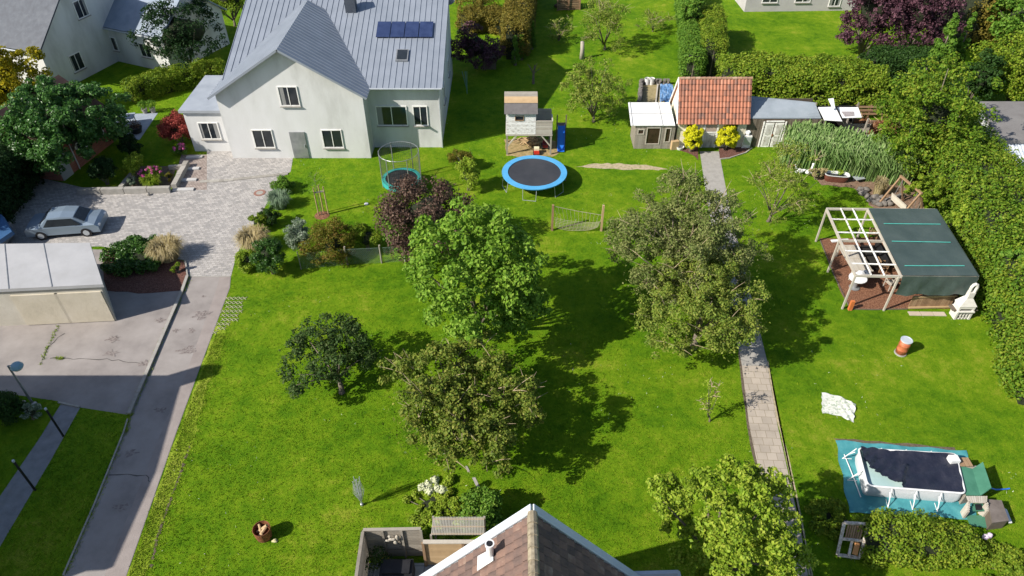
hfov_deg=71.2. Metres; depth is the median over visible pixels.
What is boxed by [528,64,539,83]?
bare young tree
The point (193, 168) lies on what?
stone step
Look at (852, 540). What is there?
slatted door frame
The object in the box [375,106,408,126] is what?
window
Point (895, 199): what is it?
swing bench
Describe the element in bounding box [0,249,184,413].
asphalt yard
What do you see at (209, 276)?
kerb
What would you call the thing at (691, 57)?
column hedge
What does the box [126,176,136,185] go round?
bed perennial
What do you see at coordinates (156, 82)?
garden hedge
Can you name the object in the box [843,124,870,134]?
grey board screen
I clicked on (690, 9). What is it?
light green shrub
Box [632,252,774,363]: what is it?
apple tree
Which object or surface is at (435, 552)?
woven fence
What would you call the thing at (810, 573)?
path edge soil
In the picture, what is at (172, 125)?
red maple
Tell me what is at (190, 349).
tar patch
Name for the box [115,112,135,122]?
patio table
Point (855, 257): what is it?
garden table
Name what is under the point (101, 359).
asphalt crack
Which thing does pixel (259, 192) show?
manhole cover
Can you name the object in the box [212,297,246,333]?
grass paver
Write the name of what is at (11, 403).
box shrub
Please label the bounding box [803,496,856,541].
shaded hedge end
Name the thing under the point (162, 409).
tar patch
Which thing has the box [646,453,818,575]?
plum tree
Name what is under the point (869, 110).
board fence
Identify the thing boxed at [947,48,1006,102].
shaded tree
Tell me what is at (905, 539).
pool hedge
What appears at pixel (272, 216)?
round box shrub
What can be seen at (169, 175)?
bed perennial
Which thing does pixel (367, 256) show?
chain link fence
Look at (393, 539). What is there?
dried root ornament
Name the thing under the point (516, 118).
window
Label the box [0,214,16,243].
car
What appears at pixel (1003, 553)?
corner bush
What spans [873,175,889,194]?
yellow sedge
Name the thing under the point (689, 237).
apple tree
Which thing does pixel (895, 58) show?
dark hedge
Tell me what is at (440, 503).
hydrangea
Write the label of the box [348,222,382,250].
green shrub
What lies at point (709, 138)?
door
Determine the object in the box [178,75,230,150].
entrance annex
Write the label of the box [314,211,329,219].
mulch ring
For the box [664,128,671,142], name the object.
window
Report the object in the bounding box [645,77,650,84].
white bucket
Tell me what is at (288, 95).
window
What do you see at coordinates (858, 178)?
grey tray
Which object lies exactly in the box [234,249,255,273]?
yellow leaf shrub
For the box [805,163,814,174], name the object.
goose statue
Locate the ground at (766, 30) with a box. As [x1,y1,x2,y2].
[0,0,1023,575]
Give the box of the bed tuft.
[170,261,180,272]
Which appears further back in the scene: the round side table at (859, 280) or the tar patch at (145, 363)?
the round side table at (859, 280)
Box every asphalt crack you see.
[55,357,136,362]
[110,474,149,481]
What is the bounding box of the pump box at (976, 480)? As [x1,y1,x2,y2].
[958,457,1009,503]
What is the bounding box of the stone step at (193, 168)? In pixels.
[187,167,199,169]
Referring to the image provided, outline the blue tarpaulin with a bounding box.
[660,84,672,101]
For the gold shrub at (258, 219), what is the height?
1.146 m
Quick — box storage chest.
[985,499,1008,529]
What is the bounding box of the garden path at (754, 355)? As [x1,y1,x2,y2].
[700,151,767,365]
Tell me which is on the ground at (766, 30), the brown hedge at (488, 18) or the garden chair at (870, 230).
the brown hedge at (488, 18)
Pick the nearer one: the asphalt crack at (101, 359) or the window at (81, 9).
the asphalt crack at (101, 359)
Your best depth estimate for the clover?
35.23 m
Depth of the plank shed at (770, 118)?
53.01 m
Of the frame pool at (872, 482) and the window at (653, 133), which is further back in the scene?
the window at (653, 133)
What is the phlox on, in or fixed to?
on the ground at (766, 30)
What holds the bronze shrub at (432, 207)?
on the ground at (766, 30)
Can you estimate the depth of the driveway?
33.60 m
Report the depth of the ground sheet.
30.84 m
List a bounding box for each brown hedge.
[454,2,502,35]
[498,0,537,59]
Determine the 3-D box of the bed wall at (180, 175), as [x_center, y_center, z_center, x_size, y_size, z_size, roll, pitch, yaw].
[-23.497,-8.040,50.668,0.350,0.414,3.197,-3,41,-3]
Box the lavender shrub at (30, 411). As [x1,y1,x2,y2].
[19,402,41,419]
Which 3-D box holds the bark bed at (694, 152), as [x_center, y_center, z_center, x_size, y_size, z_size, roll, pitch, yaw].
[13.113,-9.998,53.261,1.927,0.001,1.948,0,40,0]
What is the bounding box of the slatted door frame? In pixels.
[836,521,868,559]
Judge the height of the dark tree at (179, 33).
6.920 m
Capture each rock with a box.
[858,190,868,195]
[866,197,874,201]
[870,194,879,198]
[876,202,882,206]
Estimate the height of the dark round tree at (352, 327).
3.550 m
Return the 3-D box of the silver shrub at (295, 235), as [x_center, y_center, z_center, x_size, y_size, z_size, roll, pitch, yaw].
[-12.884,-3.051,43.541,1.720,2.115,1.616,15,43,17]
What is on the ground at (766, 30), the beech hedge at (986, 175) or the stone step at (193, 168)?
the beech hedge at (986, 175)
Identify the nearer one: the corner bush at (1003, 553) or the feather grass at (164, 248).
the corner bush at (1003, 553)
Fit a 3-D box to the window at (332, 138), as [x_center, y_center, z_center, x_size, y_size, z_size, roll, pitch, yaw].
[-13.000,-10.748,51.748,1.550,1.540,0.140,0,40,0]
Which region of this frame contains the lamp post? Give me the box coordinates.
[7,361,32,402]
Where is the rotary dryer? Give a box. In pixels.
[352,476,364,505]
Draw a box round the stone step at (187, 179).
[181,178,196,181]
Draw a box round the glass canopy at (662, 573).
[634,570,680,575]
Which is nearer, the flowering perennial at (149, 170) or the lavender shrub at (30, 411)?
the lavender shrub at (30, 411)
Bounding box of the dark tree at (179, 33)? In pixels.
[126,0,228,69]
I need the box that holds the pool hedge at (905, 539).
[846,506,991,571]
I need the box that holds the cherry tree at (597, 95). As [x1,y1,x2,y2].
[558,55,632,121]
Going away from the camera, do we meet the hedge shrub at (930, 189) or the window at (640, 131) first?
the hedge shrub at (930, 189)
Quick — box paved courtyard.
[7,151,292,276]
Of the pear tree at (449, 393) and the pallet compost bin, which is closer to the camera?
the pear tree at (449, 393)
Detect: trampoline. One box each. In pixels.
[378,141,422,193]
[502,155,566,201]
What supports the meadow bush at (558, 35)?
on the ground at (766, 30)
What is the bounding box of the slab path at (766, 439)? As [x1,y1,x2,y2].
[742,366,807,575]
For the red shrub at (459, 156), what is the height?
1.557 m
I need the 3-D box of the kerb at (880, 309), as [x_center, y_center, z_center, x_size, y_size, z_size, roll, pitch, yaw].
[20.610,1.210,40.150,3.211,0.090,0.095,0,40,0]
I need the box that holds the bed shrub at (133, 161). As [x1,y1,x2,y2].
[121,151,143,175]
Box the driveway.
[64,277,230,575]
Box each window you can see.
[67,51,86,73]
[72,0,91,20]
[109,36,119,52]
[137,42,153,59]
[197,122,222,140]
[251,129,276,148]
[276,86,300,107]
[321,129,344,148]
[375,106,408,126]
[412,106,428,126]
[443,81,446,105]
[447,55,450,77]
[515,115,523,120]
[637,129,644,134]
[645,127,660,144]
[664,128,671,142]
[729,124,738,130]
[761,0,777,3]
[794,0,810,3]
[827,0,841,6]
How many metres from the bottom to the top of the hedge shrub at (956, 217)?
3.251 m
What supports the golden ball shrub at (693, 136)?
on the bark bed at (694, 152)
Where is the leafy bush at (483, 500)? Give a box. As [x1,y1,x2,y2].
[456,484,503,535]
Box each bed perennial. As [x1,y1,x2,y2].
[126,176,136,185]
[164,172,173,181]
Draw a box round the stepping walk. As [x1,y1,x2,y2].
[172,155,206,189]
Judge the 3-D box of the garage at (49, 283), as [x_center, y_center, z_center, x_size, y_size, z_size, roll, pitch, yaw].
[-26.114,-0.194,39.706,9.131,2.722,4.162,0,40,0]
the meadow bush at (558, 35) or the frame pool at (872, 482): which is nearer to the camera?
the frame pool at (872, 482)
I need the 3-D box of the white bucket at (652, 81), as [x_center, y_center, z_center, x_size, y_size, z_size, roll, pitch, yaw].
[12.155,-17.998,62.224,0.520,0.550,0.520,0,40,0]
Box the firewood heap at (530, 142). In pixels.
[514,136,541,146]
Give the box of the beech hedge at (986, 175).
[908,115,1023,404]
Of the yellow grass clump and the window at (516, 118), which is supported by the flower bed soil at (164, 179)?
the yellow grass clump
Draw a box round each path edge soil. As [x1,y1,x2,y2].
[738,352,766,513]
[767,361,812,575]
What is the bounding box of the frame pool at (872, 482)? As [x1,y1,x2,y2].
[842,448,965,511]
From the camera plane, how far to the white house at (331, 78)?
51.77 m
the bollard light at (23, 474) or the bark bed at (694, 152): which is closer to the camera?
the bollard light at (23, 474)
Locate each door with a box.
[10,293,68,324]
[54,291,114,322]
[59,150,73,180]
[289,132,309,157]
[702,124,716,146]
[760,123,774,146]
[770,123,783,146]
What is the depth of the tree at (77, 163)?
51.16 m
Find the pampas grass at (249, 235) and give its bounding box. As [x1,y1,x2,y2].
[233,222,274,251]
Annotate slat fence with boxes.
[355,527,423,575]
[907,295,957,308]
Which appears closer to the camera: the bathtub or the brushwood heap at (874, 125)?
the bathtub
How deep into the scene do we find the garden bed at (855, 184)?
49.85 m
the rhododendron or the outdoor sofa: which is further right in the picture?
the outdoor sofa
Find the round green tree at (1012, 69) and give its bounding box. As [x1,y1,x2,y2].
[970,30,1023,100]
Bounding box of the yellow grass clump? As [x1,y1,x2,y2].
[139,173,161,186]
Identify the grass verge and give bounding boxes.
[126,325,225,575]
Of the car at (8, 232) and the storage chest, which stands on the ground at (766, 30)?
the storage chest
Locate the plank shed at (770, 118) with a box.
[745,96,822,146]
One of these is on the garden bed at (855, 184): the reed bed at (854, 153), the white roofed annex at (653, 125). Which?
the reed bed at (854, 153)
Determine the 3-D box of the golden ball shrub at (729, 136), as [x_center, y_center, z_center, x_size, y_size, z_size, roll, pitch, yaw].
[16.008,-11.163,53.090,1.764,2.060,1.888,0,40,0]
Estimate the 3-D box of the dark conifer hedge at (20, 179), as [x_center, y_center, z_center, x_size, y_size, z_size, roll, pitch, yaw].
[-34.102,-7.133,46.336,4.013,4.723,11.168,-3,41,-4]
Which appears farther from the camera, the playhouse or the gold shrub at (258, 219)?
the playhouse
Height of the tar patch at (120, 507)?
0.001 m
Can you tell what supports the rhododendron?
on the bark bed at (163, 278)
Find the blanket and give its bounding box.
[821,392,855,422]
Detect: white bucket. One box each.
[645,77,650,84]
[649,77,654,84]
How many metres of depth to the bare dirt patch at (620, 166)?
51.90 m
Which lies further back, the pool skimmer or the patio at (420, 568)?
the pool skimmer
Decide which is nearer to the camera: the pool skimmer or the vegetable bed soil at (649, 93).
the pool skimmer
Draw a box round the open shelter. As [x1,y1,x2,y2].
[815,98,868,131]
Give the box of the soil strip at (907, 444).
[833,438,954,449]
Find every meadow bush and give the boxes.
[544,17,574,41]
[635,9,676,31]
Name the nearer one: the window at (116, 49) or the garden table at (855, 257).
the garden table at (855, 257)
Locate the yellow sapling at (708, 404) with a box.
[697,378,723,421]
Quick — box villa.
[0,0,117,84]
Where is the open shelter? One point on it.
(837, 116)
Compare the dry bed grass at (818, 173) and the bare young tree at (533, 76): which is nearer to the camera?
the dry bed grass at (818, 173)
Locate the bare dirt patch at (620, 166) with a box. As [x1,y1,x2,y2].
[579,163,664,169]
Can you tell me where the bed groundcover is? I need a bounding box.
[829,167,844,174]
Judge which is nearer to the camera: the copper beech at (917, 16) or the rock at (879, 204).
the rock at (879, 204)
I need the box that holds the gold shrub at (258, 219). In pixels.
[247,212,266,226]
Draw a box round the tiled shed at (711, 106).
[669,77,752,147]
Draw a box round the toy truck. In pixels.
[533,146,539,154]
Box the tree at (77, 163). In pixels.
[0,75,113,180]
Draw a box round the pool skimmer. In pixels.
[947,455,960,463]
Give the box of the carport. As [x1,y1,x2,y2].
[999,144,1023,162]
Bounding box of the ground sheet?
[835,440,975,519]
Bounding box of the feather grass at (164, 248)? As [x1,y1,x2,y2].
[142,231,185,262]
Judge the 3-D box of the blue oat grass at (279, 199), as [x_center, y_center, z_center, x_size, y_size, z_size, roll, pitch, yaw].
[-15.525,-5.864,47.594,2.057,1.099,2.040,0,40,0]
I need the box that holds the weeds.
[39,276,188,571]
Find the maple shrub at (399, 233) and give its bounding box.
[381,213,414,262]
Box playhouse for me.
[504,91,552,154]
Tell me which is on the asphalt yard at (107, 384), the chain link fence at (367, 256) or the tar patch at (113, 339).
the tar patch at (113, 339)
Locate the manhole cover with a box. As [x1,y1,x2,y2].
[254,190,265,195]
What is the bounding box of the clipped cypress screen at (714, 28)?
[699,2,730,76]
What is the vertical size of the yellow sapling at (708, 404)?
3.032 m
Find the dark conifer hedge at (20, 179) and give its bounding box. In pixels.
[0,137,47,224]
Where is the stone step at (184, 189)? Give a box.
[172,187,194,191]
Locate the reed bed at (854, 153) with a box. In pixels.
[776,119,926,185]
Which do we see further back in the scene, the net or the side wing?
the side wing
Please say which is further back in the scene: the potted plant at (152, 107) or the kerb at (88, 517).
the potted plant at (152, 107)
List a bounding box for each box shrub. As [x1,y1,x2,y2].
[0,390,26,426]
[257,205,282,224]
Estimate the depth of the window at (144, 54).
63.91 m
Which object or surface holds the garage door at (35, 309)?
in the garage at (49, 283)
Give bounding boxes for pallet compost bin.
[554,0,580,10]
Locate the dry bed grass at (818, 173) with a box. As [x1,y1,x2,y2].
[809,168,827,179]
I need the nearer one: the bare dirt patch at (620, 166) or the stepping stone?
the stepping stone
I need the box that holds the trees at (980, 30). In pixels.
[938,0,1023,48]
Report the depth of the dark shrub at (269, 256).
41.36 m
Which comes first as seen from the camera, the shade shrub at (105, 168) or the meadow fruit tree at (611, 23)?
the shade shrub at (105, 168)
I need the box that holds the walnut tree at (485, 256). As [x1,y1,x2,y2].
[402,195,552,344]
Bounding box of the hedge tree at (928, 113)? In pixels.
[869,50,1003,177]
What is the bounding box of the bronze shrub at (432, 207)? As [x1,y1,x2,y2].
[372,173,475,265]
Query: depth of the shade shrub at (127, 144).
51.69 m
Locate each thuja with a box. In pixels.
[928,12,959,92]
[953,11,977,77]
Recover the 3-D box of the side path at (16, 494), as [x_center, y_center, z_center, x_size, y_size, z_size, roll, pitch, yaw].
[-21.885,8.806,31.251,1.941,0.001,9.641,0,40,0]
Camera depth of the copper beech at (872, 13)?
64.06 m
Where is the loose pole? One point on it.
(852, 475)
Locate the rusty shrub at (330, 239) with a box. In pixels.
[297,215,357,267]
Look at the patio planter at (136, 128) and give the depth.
55.40 m
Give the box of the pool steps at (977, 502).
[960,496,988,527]
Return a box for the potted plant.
[365,545,393,572]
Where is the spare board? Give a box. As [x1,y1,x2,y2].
[1005,509,1011,522]
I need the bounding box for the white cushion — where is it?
[852,270,869,274]
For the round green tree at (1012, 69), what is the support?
on the ground at (766, 30)
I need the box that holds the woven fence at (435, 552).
[421,540,473,566]
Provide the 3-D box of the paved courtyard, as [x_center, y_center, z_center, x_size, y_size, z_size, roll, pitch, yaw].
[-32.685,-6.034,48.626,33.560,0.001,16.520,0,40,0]
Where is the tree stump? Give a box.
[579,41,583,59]
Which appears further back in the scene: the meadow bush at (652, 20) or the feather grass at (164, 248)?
the meadow bush at (652, 20)
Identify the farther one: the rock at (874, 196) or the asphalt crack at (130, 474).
the rock at (874, 196)
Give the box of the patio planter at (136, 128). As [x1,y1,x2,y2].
[127,120,141,133]
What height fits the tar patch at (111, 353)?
0.001 m
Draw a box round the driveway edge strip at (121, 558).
[105,277,229,575]
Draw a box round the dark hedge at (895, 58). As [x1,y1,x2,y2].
[858,44,942,92]
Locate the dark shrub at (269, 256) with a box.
[249,237,285,274]
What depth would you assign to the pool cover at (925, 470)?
31.17 m
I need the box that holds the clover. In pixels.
[162,111,1012,565]
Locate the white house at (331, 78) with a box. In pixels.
[207,0,452,157]
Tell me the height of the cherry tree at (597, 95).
5.242 m
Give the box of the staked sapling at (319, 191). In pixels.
[303,172,328,215]
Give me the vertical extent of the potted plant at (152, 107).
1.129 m
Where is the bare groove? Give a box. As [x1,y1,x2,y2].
[149,446,189,566]
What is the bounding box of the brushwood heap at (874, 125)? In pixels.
[853,114,898,134]
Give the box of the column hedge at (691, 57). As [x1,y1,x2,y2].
[673,0,708,76]
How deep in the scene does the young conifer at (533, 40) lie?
67.42 m
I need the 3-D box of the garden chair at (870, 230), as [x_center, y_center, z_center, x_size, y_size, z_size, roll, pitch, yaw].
[22.743,-3.485,44.892,0.570,0.990,0.596,13,42,15]
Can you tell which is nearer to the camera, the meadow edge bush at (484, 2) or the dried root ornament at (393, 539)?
the dried root ornament at (393, 539)
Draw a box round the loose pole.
[844,454,860,496]
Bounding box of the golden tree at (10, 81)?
[0,45,53,105]
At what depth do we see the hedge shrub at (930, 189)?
45.54 m
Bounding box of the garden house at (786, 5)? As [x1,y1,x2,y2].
[735,0,855,11]
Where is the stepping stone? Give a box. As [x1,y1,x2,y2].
[472,477,479,486]
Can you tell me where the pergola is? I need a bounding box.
[815,208,978,310]
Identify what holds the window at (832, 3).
in the garden house at (786, 5)
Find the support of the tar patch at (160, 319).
on the asphalt yard at (107, 384)
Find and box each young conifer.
[510,35,520,65]
[519,34,526,59]
[530,21,536,49]
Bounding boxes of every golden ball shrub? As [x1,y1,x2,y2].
[682,124,704,151]
[714,124,739,149]
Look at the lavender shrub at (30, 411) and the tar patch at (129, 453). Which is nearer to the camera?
the tar patch at (129, 453)
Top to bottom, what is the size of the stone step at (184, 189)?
0.120 m
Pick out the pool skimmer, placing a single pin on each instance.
(952, 459)
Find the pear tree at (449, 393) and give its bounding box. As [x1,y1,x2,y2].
[377,328,546,478]
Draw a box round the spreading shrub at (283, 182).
[269,174,295,193]
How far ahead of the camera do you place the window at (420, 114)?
52.36 m
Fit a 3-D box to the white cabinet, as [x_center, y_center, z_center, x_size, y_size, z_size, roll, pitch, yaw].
[17.623,-11.242,53.645,0.620,1.418,0.525,0,40,0]
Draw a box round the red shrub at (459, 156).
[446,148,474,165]
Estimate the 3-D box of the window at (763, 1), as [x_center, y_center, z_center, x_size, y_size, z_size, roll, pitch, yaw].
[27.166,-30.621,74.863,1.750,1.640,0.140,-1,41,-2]
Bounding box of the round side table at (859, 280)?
[849,273,866,290]
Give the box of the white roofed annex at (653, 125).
[628,102,675,148]
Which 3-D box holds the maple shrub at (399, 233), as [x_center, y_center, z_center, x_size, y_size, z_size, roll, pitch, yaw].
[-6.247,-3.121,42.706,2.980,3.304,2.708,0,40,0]
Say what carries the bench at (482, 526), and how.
on the ground at (766, 30)
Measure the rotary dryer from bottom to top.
1.891 m
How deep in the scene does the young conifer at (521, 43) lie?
65.33 m
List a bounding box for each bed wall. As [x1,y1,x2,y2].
[77,186,171,194]
[118,172,134,186]
[168,164,180,169]
[171,161,189,188]
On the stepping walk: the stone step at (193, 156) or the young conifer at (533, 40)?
the stone step at (193, 156)
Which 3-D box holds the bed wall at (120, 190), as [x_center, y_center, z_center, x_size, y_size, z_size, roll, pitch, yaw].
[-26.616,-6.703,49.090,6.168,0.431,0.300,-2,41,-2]
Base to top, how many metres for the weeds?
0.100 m
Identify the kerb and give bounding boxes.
[57,401,79,407]
[62,418,127,575]
[127,275,188,414]
[189,276,229,276]
[199,172,287,182]
[720,147,751,159]
[819,239,848,305]
[852,308,907,309]
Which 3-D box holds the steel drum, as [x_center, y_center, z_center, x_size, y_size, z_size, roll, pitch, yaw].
[20.411,3.044,37.247,0.620,0.990,0.620,0,40,0]
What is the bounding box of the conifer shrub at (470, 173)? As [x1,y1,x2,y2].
[454,156,480,190]
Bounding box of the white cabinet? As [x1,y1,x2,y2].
[741,130,752,147]
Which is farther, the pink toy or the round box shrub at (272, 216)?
the round box shrub at (272, 216)
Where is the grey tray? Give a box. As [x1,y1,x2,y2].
[852,176,865,180]
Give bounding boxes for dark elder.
[451,21,506,70]
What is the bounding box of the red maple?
[156,110,189,142]
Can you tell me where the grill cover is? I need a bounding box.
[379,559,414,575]
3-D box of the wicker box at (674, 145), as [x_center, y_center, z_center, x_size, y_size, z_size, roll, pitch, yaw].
[12.179,-10.783,53.660,0.550,0.700,0.450,-8,41,-9]
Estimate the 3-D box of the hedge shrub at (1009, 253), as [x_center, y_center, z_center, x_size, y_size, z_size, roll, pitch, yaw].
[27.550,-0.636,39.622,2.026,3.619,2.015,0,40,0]
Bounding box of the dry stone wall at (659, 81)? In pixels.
[637,78,669,101]
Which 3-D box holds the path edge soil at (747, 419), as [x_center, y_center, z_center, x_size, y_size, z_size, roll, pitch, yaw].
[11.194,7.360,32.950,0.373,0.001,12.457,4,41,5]
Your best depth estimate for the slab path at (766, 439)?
33.91 m
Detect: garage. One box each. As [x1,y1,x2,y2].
[0,243,116,325]
[974,101,1023,143]
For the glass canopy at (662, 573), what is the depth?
24.08 m
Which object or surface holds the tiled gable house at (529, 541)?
on the ground at (766, 30)
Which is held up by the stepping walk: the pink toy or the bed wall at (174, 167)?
the bed wall at (174, 167)
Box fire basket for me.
[252,520,271,542]
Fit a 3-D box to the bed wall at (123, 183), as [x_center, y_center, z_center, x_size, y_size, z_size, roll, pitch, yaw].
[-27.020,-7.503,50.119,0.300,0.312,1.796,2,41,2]
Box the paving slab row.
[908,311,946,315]
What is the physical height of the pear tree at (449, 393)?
4.951 m
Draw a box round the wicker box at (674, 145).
[670,139,678,149]
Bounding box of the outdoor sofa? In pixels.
[860,239,890,269]
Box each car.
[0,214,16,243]
[25,206,107,239]
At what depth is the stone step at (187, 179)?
50.35 m
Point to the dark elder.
(473, 46)
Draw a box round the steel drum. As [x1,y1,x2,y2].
[894,336,912,356]
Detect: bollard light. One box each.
[12,459,35,490]
[44,407,63,436]
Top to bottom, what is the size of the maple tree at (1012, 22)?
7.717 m
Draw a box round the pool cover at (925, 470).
[861,446,963,491]
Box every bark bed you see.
[102,251,185,292]
[680,147,697,159]
[719,147,748,157]
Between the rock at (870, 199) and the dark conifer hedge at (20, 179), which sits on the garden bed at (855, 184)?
the rock at (870, 199)
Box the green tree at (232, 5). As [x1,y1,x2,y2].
[209,0,244,26]
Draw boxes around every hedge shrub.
[903,173,949,207]
[951,200,981,237]
[992,248,1023,274]
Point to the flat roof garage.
(1009, 127)
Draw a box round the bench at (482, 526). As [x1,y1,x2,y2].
[430,516,485,539]
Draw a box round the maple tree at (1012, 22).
[986,0,1023,54]
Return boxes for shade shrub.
[86,155,118,184]
[116,133,143,154]
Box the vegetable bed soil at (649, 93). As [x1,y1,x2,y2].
[642,84,672,105]
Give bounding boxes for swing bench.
[879,175,922,208]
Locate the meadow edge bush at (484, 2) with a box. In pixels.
[454,0,498,11]
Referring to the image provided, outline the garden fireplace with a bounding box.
[948,283,978,319]
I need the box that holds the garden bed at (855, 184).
[811,120,923,208]
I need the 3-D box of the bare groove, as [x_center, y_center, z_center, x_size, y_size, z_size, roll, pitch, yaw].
[-14.731,9.225,30.751,0.325,0.004,5.972,-3,41,-4]
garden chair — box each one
[867,227,879,239]
[878,256,888,273]
[883,278,901,290]
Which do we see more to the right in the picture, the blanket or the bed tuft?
the blanket
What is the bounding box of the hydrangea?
[402,474,471,539]
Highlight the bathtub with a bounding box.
[824,170,849,182]
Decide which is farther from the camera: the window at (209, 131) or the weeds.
the window at (209, 131)
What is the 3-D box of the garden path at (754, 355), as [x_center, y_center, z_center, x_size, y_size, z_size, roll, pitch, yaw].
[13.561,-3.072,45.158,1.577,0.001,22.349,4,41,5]
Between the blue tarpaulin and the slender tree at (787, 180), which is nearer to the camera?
the slender tree at (787, 180)
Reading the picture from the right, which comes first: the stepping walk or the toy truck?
the toy truck
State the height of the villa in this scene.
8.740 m
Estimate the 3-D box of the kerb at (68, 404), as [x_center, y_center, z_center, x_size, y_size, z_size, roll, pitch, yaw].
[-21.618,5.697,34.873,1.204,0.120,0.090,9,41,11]
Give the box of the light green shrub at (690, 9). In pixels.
[679,0,705,25]
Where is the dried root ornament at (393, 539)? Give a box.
[384,535,398,543]
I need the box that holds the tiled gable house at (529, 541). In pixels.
[419,504,639,575]
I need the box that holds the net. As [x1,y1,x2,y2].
[551,204,604,231]
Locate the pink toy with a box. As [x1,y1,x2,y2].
[982,532,992,539]
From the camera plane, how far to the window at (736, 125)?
52.84 m
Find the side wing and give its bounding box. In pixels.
[102,0,229,68]
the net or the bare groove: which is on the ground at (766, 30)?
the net
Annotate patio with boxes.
[117,113,156,139]
[368,563,434,575]
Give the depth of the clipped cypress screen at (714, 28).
62.94 m
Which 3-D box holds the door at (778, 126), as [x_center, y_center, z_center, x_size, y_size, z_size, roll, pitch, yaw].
[19.806,-11.429,53.416,0.620,1.980,0.062,0,40,0]
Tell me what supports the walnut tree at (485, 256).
on the ground at (766, 30)
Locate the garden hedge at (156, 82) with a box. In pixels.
[119,57,225,102]
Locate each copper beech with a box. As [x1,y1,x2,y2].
[835,0,910,58]
[877,0,966,49]
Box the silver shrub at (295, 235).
[283,217,312,251]
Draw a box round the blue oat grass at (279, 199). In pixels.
[263,188,292,209]
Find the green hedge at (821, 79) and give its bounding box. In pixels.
[715,49,891,116]
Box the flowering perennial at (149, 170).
[137,165,163,182]
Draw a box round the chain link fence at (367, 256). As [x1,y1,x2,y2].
[296,245,405,269]
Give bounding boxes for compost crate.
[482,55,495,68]
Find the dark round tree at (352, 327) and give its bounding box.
[276,312,381,399]
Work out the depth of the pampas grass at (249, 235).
43.64 m
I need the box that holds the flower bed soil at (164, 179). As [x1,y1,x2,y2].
[126,166,174,186]
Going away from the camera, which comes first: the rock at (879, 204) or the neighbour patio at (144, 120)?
the rock at (879, 204)
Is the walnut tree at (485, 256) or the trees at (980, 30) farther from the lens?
the trees at (980, 30)
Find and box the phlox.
[170,143,187,154]
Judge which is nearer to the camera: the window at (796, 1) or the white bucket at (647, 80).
the white bucket at (647, 80)
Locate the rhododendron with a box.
[99,234,161,276]
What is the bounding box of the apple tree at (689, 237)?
[602,162,773,308]
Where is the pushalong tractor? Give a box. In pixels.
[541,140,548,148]
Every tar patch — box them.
[104,336,118,342]
[105,350,118,355]
[112,502,128,511]
[124,449,139,457]
[137,360,148,365]
[154,407,166,412]
[155,317,165,322]
[175,345,195,353]
[191,311,213,319]
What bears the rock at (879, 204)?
on the garden bed at (855, 184)
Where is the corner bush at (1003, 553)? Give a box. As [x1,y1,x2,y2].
[977,539,1023,575]
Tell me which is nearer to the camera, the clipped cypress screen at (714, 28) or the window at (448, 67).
the window at (448, 67)
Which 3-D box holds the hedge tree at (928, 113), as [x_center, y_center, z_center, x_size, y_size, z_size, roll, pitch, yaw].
[28.421,-11.703,48.952,7.592,8.344,8.504,0,40,0]
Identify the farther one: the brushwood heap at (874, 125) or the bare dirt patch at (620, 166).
the brushwood heap at (874, 125)
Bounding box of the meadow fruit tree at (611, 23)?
[580,0,632,51]
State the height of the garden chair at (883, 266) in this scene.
0.990 m
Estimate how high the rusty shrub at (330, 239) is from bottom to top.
2.793 m
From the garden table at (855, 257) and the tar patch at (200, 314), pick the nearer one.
the tar patch at (200, 314)
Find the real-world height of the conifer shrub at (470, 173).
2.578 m
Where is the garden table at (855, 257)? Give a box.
[835,245,872,279]
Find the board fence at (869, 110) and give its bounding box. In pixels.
[856,105,896,118]
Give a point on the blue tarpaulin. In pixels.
(666, 90)
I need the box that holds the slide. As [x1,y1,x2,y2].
[555,115,566,151]
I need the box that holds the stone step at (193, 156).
[186,155,202,158]
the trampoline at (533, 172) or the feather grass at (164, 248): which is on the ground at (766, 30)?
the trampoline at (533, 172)
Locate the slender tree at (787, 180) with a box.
[743,137,825,225]
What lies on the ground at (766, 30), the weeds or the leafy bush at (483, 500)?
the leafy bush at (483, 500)
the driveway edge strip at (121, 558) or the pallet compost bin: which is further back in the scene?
the pallet compost bin
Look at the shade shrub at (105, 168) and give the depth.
48.88 m
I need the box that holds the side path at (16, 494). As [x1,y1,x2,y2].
[0,404,79,545]

